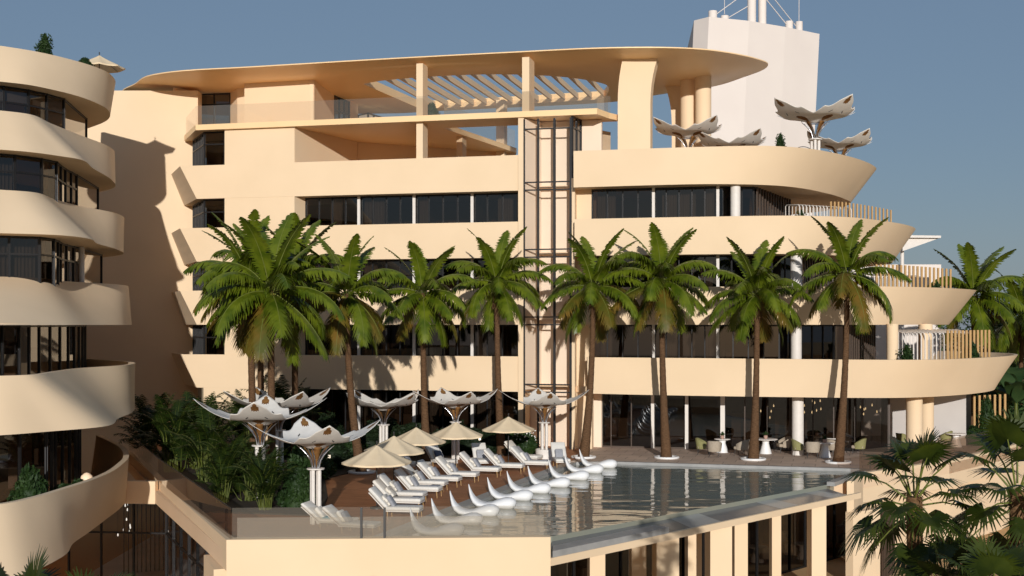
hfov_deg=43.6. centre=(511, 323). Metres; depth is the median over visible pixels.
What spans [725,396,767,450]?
window
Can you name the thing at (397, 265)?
window
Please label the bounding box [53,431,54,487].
window
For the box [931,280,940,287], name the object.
leafy bush
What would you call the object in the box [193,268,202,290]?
window
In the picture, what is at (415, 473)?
scatter pillow
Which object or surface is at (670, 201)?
window
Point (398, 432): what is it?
leafy bush
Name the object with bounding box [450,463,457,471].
scatter pillow
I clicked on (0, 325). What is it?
window
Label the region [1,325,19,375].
window
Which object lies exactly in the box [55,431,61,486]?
window
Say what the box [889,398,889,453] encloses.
window
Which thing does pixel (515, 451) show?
sun lounger
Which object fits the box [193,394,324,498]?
tulip sail
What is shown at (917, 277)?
timber screen
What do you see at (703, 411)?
window
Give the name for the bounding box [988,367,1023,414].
banana plant
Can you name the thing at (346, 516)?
scatter pillow
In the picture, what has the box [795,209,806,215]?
leafy bush
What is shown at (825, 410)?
window
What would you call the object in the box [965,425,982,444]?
leafy bush
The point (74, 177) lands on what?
window
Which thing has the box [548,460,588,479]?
pool chaise
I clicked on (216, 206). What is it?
window
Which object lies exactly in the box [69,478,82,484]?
leafy bush
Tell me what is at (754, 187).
window
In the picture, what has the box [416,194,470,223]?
window
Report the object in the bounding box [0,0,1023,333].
sky
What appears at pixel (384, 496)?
scatter pillow
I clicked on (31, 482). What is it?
leafy bush
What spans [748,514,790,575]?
window
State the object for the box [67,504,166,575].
window
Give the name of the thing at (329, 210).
window
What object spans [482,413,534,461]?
parasol
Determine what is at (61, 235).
curved wing building
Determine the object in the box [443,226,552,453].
coconut palm
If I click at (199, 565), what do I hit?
window
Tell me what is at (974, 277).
coconut palm
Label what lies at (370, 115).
window
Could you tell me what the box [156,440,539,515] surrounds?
planting bed
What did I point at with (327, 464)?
leafy bush
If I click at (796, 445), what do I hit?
tub chair
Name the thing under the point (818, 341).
window
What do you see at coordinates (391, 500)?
scatter pillow
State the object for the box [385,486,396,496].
scatter pillow
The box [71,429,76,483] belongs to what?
window
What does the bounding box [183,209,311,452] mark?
coconut palm
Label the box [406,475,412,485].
scatter pillow
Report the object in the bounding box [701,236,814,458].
coconut palm
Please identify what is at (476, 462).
scatter pillow
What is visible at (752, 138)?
tulip sail
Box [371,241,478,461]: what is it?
coconut palm
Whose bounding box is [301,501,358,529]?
sun lounger
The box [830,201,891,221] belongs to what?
timber screen
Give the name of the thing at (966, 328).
leafy tree
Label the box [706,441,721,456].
tub chair
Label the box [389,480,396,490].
scatter pillow
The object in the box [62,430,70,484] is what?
window
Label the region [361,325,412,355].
window
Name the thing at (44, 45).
leafy bush
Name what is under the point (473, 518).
pool chaise
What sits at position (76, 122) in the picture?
window
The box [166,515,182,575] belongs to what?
window
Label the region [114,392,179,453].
areca palm
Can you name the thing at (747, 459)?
tree ring
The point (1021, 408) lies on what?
leafy tree
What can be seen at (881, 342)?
white pavilion
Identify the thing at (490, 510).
pool chaise
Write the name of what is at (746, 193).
window
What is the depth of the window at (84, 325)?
62.52 m
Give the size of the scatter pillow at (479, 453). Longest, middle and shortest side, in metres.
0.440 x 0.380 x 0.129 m
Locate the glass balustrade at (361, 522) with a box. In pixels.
[360,508,385,537]
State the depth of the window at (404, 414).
73.07 m
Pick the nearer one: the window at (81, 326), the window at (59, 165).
the window at (59, 165)
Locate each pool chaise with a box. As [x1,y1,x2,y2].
[410,508,463,535]
[431,498,482,525]
[450,491,499,516]
[468,484,515,508]
[487,477,532,500]
[507,472,550,493]
[528,467,570,487]
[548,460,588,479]
[564,454,603,473]
[579,449,616,467]
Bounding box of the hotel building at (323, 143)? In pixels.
[81,47,1017,479]
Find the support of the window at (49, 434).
in the curved wing building at (61, 235)
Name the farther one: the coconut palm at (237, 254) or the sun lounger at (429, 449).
the sun lounger at (429, 449)
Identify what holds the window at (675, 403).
in the hotel building at (323, 143)
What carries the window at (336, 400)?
in the hotel building at (323, 143)
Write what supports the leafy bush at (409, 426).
on the planting bed
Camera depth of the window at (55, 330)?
55.71 m
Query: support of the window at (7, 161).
in the curved wing building at (61, 235)
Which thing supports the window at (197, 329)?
in the hotel building at (323, 143)
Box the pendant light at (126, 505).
[117,504,130,535]
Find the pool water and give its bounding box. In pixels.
[403,464,851,542]
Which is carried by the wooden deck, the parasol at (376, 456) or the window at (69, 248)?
the parasol at (376, 456)
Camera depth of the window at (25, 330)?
51.70 m
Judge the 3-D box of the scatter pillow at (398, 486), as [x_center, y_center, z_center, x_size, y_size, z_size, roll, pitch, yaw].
[-4.331,6.200,48.762,0.129,0.440,0.380,-35,-7,10]
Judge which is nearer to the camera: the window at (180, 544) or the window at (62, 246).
the window at (180, 544)
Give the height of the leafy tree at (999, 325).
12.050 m
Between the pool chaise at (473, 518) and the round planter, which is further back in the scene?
the round planter
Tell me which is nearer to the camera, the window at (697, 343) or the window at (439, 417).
the window at (697, 343)
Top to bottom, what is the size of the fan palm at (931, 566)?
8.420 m
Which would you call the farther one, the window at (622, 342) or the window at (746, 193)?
the window at (622, 342)
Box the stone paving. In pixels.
[570,445,984,470]
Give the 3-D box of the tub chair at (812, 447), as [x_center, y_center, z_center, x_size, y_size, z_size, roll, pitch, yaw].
[15.249,6.376,64.949,0.799,0.852,0.750,0,0,13]
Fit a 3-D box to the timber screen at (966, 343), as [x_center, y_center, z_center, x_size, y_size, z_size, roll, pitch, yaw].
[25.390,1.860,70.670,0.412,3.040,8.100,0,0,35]
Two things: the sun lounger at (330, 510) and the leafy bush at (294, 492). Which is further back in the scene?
the leafy bush at (294, 492)
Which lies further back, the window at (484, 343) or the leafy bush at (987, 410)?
the leafy bush at (987, 410)
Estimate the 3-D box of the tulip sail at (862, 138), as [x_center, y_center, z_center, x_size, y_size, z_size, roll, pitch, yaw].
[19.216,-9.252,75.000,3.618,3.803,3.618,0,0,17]
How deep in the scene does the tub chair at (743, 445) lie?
65.83 m
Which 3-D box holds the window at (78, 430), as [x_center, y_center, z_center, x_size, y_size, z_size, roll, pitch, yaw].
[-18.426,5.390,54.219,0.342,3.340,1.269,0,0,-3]
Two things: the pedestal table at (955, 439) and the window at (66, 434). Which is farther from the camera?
the pedestal table at (955, 439)
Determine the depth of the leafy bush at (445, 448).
65.76 m
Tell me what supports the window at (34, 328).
in the curved wing building at (61, 235)
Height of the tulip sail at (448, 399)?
3.521 m
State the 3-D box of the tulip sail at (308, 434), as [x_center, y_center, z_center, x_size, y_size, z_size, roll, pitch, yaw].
[-6.678,5.039,43.531,3.350,3.521,3.350,0,0,25]
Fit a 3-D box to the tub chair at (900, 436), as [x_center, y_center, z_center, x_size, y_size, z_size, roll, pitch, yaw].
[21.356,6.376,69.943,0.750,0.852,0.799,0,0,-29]
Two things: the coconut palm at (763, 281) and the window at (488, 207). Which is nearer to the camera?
the coconut palm at (763, 281)
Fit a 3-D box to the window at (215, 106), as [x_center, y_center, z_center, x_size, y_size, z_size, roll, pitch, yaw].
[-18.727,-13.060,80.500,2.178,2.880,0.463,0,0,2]
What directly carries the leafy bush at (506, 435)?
on the planting bed
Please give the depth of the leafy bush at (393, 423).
67.10 m
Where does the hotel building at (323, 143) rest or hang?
on the terrace podium
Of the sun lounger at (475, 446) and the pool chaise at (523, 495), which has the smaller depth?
the pool chaise at (523, 495)
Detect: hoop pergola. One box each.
[785,204,851,216]
[864,273,924,286]
[898,329,968,359]
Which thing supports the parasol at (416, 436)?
on the wooden deck
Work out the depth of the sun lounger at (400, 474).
50.17 m
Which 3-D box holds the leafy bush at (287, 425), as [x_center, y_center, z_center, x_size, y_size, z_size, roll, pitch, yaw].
[-10.781,5.744,63.968,2.401,2.371,2.485,0,0,-17]
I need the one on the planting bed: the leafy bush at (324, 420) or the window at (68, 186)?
the leafy bush at (324, 420)
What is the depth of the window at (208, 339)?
75.25 m
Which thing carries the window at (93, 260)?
in the curved wing building at (61, 235)
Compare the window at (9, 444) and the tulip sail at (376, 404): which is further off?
the tulip sail at (376, 404)
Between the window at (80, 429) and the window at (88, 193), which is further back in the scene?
the window at (88, 193)
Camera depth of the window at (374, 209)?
73.11 m
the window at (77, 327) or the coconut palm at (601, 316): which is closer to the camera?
the window at (77, 327)
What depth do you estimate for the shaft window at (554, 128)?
69.61 m
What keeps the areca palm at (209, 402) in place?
on the planting bed
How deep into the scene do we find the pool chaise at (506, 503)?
47.82 m
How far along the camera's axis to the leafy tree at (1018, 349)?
99.94 m
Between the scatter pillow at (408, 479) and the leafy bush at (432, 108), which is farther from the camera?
the leafy bush at (432, 108)
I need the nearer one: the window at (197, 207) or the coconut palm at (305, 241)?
the coconut palm at (305, 241)
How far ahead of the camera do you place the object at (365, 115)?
84.56 m
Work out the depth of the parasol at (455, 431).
57.81 m
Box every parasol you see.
[90,52,124,72]
[341,441,411,508]
[364,432,423,479]
[397,424,445,469]
[431,419,482,464]
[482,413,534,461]
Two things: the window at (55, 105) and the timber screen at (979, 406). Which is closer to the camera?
the window at (55, 105)
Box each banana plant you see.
[971,372,1023,414]
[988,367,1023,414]
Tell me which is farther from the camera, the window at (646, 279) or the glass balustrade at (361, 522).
the window at (646, 279)
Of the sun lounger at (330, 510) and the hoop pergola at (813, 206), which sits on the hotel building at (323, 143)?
the hoop pergola at (813, 206)
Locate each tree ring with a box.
[348,469,375,474]
[571,455,595,458]
[654,455,678,459]
[740,457,765,460]
[825,460,850,463]
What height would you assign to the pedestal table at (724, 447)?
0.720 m
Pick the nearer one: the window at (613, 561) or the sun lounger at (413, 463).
the window at (613, 561)
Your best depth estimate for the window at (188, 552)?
48.92 m
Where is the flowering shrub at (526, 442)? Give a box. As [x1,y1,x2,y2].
[513,430,539,453]
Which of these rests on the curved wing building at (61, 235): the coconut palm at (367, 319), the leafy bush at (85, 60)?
the leafy bush at (85, 60)
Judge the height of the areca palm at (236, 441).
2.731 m
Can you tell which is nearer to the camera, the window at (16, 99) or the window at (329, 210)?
the window at (16, 99)
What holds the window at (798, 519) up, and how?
in the terrace podium
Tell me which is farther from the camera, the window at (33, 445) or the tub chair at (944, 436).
the tub chair at (944, 436)
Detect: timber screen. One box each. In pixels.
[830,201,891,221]
[875,264,951,287]
[946,330,989,358]
[973,394,1005,426]
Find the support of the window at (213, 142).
in the hotel building at (323, 143)
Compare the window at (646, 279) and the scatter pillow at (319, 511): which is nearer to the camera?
the scatter pillow at (319, 511)
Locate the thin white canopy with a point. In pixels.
(914, 241)
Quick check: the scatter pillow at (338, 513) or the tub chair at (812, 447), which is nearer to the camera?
the scatter pillow at (338, 513)
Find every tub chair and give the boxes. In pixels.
[695,438,708,454]
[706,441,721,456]
[734,439,749,455]
[776,436,791,452]
[791,439,805,455]
[805,442,820,458]
[827,439,834,449]
[851,438,866,453]
[896,433,905,442]
[938,431,952,443]
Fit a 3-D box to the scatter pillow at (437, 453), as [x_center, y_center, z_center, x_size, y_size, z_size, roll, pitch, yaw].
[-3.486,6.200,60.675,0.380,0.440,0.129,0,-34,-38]
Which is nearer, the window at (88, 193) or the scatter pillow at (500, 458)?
the scatter pillow at (500, 458)
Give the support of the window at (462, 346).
in the hotel building at (323, 143)
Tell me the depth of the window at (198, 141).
77.07 m
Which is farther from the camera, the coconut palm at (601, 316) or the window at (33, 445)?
the coconut palm at (601, 316)
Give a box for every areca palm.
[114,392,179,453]
[127,394,218,472]
[155,391,240,468]
[164,403,244,481]
[192,445,253,502]
[194,395,235,432]
[195,427,255,494]
[206,438,282,500]
[216,389,248,446]
[224,446,301,509]
[241,375,321,430]
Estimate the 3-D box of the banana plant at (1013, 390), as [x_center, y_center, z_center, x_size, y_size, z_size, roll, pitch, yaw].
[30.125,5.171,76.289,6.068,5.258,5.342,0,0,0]
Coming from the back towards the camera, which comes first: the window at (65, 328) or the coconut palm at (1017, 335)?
the coconut palm at (1017, 335)
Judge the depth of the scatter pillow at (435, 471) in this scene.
53.55 m
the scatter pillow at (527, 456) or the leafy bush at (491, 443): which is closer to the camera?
the scatter pillow at (527, 456)
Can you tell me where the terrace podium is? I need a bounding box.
[67,443,1023,575]
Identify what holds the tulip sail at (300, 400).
on the planting bed
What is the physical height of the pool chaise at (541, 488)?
0.904 m
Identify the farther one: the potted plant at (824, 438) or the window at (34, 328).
the potted plant at (824, 438)
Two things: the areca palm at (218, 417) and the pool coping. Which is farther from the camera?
the areca palm at (218, 417)
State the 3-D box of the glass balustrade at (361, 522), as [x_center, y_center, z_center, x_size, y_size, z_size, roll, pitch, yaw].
[-3.727,6.205,39.288,9.640,1.190,0.272,0,0,-3]
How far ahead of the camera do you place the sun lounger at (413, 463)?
58.77 m
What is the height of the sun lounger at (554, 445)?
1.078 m
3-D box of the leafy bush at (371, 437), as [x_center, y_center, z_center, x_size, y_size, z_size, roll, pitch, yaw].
[-7.176,5.969,64.494,2.211,1.838,2.225,0,0,39]
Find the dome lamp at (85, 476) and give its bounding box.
[81,473,92,480]
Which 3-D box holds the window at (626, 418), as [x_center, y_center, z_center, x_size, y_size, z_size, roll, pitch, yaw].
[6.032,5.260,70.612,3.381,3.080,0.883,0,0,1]
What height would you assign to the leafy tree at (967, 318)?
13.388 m
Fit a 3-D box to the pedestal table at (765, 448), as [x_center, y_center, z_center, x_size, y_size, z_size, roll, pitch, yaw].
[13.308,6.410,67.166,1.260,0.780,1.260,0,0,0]
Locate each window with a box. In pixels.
[0,85,4,110]
[0,154,15,190]
[0,236,8,276]
[0,325,2,375]
[0,434,20,502]
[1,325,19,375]
[3,86,29,113]
[9,236,39,282]
[16,155,41,193]
[19,432,46,480]
[20,325,30,374]
[30,90,46,120]
[31,325,39,373]
[38,237,54,285]
[39,325,50,372]
[42,158,56,200]
[47,93,64,128]
[47,431,52,490]
[50,325,61,371]
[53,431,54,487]
[55,239,59,285]
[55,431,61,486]
[57,161,61,201]
[60,243,66,282]
[61,166,65,201]
[62,325,68,369]
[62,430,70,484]
[65,99,87,137]
[65,168,71,203]
[66,244,73,281]
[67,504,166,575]
[69,325,74,368]
[71,172,77,204]
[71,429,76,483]
[73,246,78,281]
[75,325,79,367]
[77,429,79,478]
[78,175,98,208]
[80,325,83,367]
[80,429,80,477]
[84,325,85,367]
[85,249,102,282]
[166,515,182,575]
[180,533,199,575]
[193,133,202,165]
[193,200,202,227]
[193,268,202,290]
[193,325,202,353]
[197,550,208,571]
[202,93,229,123]
[203,131,224,164]
[203,199,224,227]
[203,325,224,353]
[305,197,356,225]
[305,325,356,354]
[306,389,356,433]
[307,261,356,289]
[334,95,349,118]
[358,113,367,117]
[361,195,412,224]
[361,260,412,288]
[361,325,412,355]
[361,390,412,428]
[368,113,380,117]
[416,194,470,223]
[416,325,470,355]
[416,390,470,433]
[419,259,470,288]
[474,192,517,221]
[474,258,517,288]
[474,325,517,355]
[474,391,517,429]
[523,117,571,448]
[551,551,621,575]
[571,116,581,177]
[592,188,651,218]
[594,256,650,286]
[595,325,651,357]
[602,394,650,447]
[622,537,684,575]
[654,395,684,448]
[655,186,715,217]
[655,325,715,357]
[664,255,715,286]
[688,396,719,448]
[702,532,704,575]
[719,186,753,215]
[719,255,789,286]
[719,325,779,358]
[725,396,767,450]
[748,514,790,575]
[754,187,786,215]
[768,397,812,451]
[778,325,843,358]
[791,504,835,570]
[805,258,828,285]
[813,397,854,452]
[836,494,860,558]
[853,325,853,359]
[855,398,888,453]
[870,277,928,286]
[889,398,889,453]
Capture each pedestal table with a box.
[714,438,729,452]
[759,438,777,453]
[819,442,833,457]
[946,433,966,446]
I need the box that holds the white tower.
[688,0,818,215]
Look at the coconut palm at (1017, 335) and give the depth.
87.66 m
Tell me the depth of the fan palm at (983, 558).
16.91 m
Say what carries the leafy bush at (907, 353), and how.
on the hotel building at (323, 143)
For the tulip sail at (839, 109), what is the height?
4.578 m
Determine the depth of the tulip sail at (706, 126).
71.07 m
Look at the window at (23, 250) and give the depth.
53.28 m
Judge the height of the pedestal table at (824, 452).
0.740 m
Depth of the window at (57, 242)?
55.77 m
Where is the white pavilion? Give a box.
[833,264,940,359]
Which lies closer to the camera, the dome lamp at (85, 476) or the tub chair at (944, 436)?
the dome lamp at (85, 476)
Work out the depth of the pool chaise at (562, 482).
54.01 m
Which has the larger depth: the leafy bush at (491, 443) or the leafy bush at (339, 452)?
the leafy bush at (491, 443)
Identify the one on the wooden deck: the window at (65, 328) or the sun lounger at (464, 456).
the sun lounger at (464, 456)
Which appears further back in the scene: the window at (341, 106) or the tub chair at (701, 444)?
the window at (341, 106)
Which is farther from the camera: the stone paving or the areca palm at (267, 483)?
the stone paving
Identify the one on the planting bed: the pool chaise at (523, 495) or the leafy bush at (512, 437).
the leafy bush at (512, 437)
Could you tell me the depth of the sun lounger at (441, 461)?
55.03 m
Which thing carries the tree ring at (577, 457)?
on the stone paving
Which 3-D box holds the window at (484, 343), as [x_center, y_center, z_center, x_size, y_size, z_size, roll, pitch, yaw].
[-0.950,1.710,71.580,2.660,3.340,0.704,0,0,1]
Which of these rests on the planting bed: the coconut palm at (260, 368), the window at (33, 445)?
the coconut palm at (260, 368)
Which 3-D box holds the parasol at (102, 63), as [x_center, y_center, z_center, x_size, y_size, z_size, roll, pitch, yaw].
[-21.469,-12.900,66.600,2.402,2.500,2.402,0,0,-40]
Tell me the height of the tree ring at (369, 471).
0.110 m
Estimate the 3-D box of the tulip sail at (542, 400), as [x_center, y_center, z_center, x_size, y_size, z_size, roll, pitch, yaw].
[1.607,5.039,63.900,3.350,3.521,3.350,0,0,38]
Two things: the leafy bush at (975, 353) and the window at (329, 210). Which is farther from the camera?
the window at (329, 210)
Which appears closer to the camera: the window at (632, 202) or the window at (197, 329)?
the window at (632, 202)
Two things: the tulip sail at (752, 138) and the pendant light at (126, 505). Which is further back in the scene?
the tulip sail at (752, 138)
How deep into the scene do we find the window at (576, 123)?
69.93 m
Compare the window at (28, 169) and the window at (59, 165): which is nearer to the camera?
the window at (28, 169)
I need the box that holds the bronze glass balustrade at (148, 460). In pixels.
[128,432,230,508]
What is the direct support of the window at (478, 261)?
in the hotel building at (323, 143)
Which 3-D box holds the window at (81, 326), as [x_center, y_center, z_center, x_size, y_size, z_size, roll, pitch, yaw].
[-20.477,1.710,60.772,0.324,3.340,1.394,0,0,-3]
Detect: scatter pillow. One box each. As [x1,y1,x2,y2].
[315,506,326,517]
[336,509,344,521]
[341,511,352,521]
[382,494,389,505]
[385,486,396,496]
[386,495,396,505]
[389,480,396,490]
[393,481,402,491]
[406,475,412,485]
[410,476,418,485]
[413,470,419,479]
[417,471,425,479]
[431,467,439,475]
[434,450,442,456]
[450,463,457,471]
[473,458,480,466]
[476,450,484,457]
[497,455,504,462]
[524,452,530,460]
[555,449,562,456]
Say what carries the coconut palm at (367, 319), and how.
on the terrace podium
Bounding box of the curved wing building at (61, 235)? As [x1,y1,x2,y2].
[0,46,134,575]
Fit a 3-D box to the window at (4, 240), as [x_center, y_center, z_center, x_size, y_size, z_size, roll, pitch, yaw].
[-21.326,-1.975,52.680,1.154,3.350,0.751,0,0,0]
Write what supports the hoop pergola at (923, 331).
on the hotel building at (323, 143)
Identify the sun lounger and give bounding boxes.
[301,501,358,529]
[322,504,380,533]
[368,486,422,518]
[373,478,424,508]
[377,473,427,503]
[394,468,442,495]
[401,465,448,488]
[409,461,431,466]
[417,459,461,484]
[424,445,457,466]
[435,455,479,482]
[459,451,501,477]
[471,443,491,465]
[483,448,524,471]
[504,440,542,462]
[510,446,550,469]
[550,442,570,465]
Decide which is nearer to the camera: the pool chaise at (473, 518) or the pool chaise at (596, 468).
the pool chaise at (473, 518)
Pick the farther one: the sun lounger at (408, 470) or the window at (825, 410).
the window at (825, 410)
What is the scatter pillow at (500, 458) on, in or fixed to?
on the sun lounger at (489, 453)
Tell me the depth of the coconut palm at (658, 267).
64.11 m
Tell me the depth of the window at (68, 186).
60.69 m
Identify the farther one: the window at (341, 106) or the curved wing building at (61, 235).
the window at (341, 106)
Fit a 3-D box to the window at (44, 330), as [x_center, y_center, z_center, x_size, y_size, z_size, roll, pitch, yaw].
[-19.808,1.710,54.241,0.124,3.340,1.529,0,0,-2]
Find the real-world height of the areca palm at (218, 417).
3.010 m
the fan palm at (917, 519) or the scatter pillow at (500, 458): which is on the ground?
the fan palm at (917, 519)
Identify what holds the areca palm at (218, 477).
on the planting bed
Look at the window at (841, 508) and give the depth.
62.06 m
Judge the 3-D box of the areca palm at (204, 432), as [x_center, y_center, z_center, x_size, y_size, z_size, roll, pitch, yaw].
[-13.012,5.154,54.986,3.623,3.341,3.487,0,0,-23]
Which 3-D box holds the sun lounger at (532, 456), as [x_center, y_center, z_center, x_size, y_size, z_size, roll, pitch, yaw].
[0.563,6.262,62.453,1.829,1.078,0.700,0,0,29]
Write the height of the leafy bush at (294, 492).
2.546 m
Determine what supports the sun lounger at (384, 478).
on the wooden deck
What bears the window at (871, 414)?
in the hotel building at (323, 143)
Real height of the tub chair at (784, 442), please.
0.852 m
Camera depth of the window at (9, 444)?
45.55 m
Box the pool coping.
[374,461,869,535]
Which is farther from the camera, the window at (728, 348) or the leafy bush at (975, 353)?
the leafy bush at (975, 353)
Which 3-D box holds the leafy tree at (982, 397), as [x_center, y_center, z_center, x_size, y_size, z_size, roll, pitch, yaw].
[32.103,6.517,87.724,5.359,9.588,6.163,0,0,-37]
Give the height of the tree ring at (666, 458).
0.110 m
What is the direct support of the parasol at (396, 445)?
on the wooden deck
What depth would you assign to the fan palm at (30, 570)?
7.10 m
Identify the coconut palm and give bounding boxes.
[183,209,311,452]
[192,223,315,442]
[195,213,350,471]
[255,213,343,450]
[291,233,406,471]
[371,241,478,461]
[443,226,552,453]
[539,228,644,456]
[602,222,716,456]
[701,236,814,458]
[786,215,911,461]
[927,242,1023,425]
[968,268,1023,404]
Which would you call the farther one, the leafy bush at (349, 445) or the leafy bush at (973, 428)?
the leafy bush at (973, 428)
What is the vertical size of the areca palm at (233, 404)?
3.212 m
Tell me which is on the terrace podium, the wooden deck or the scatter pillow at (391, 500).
the wooden deck
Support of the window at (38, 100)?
in the curved wing building at (61, 235)
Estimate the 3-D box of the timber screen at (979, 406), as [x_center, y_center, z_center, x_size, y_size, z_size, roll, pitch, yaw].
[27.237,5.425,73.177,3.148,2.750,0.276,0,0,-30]
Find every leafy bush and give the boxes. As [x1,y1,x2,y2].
[6,462,48,501]
[34,33,53,54]
[48,482,68,490]
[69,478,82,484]
[78,57,94,65]
[275,444,315,507]
[282,417,299,459]
[305,449,336,479]
[313,410,345,434]
[323,443,352,468]
[343,434,368,458]
[360,425,378,449]
[362,416,399,432]
[388,429,409,438]
[397,422,430,448]
[428,102,440,114]
[431,428,451,454]
[460,427,488,453]
[484,432,496,452]
[494,417,516,450]
[505,434,517,452]
[775,132,786,146]
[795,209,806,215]
[897,344,914,359]
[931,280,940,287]
[960,341,981,358]
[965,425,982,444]
[976,395,996,436]
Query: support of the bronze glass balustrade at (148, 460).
on the terrace podium
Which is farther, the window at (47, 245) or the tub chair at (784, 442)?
the tub chair at (784, 442)
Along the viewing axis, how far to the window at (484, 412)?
71.62 m
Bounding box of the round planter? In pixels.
[536,448,552,460]
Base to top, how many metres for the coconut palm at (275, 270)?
11.657 m
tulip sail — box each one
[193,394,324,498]
[224,387,330,474]
[249,416,380,524]
[347,389,418,442]
[412,387,496,459]
[499,388,587,449]
[653,114,721,146]
[698,127,765,146]
[774,94,854,149]
[807,128,871,154]
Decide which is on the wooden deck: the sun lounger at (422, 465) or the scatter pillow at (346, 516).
the sun lounger at (422, 465)
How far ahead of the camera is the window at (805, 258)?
71.47 m
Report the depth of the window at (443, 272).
72.22 m
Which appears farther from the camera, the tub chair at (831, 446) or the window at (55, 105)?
the tub chair at (831, 446)
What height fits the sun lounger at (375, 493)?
1.078 m
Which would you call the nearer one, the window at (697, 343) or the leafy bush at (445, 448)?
the leafy bush at (445, 448)
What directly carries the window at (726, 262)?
in the hotel building at (323, 143)
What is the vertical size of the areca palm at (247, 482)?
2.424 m
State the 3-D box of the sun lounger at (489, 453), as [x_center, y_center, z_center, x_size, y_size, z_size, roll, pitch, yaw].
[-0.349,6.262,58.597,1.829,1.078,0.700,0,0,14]
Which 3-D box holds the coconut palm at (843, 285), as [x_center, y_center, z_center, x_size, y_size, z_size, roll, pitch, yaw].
[16.408,0.817,62.395,5.389,12.223,5.631,0,0,-41]
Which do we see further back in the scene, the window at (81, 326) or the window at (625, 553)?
the window at (81, 326)
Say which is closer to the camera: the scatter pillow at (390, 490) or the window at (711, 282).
the scatter pillow at (390, 490)
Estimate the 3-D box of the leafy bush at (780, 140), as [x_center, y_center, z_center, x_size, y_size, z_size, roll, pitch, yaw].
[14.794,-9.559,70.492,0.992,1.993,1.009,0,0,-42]
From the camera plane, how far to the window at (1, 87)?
59.06 m
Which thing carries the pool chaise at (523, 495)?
in the pool water
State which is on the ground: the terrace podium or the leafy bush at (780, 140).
the terrace podium
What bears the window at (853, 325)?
in the hotel building at (323, 143)
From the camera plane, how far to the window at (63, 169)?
59.53 m
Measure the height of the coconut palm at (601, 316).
11.715 m
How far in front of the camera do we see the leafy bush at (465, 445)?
66.18 m
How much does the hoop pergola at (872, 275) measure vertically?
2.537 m
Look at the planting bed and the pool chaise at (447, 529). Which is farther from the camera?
the planting bed
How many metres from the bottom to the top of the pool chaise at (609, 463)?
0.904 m
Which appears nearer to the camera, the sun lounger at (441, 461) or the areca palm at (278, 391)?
the sun lounger at (441, 461)
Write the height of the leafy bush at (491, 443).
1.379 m
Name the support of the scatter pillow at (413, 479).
on the sun lounger at (400, 474)
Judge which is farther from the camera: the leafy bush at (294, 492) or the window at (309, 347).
the window at (309, 347)
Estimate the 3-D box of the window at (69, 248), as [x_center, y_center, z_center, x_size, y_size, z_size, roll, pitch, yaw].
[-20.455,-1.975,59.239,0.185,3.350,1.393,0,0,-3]
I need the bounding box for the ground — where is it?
[18,334,1023,575]
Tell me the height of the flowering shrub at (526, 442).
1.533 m
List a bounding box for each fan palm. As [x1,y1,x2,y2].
[0,545,60,575]
[65,566,136,575]
[835,428,986,575]
[887,530,991,575]
[933,532,1023,575]
[935,408,1023,568]
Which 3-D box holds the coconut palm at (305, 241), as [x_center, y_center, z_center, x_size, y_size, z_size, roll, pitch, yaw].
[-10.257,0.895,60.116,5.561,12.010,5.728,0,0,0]
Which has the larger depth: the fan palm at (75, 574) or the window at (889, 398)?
the window at (889, 398)
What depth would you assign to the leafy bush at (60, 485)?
45.91 m
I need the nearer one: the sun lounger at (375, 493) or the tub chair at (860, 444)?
the sun lounger at (375, 493)
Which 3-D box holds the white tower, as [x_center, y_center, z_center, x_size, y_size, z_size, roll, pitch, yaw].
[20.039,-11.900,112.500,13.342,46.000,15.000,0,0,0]
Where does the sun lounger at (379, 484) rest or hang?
on the wooden deck
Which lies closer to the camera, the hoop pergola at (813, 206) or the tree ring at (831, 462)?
the tree ring at (831, 462)
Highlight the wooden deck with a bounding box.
[152,445,578,536]
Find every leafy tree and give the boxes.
[941,323,983,350]
[953,312,979,350]
[960,321,1023,411]
[971,392,1023,418]
[976,351,1003,411]
[991,293,1023,379]
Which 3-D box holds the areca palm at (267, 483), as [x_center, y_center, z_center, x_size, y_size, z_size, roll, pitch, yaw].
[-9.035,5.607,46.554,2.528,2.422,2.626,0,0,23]
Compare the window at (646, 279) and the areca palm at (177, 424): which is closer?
the areca palm at (177, 424)
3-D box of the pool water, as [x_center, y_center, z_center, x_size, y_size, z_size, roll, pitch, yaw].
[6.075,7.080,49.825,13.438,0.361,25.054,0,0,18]
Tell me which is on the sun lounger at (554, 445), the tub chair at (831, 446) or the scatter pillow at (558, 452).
the scatter pillow at (558, 452)
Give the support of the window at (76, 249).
in the curved wing building at (61, 235)
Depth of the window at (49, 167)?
57.13 m
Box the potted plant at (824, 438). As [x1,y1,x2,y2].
[821,435,828,442]
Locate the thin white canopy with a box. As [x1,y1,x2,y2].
[900,235,940,359]
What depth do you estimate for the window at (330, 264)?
74.03 m
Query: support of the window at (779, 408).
in the hotel building at (323, 143)
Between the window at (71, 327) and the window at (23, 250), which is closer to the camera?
the window at (23, 250)
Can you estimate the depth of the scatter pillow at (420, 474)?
52.09 m
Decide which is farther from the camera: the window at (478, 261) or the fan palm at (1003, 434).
the window at (478, 261)

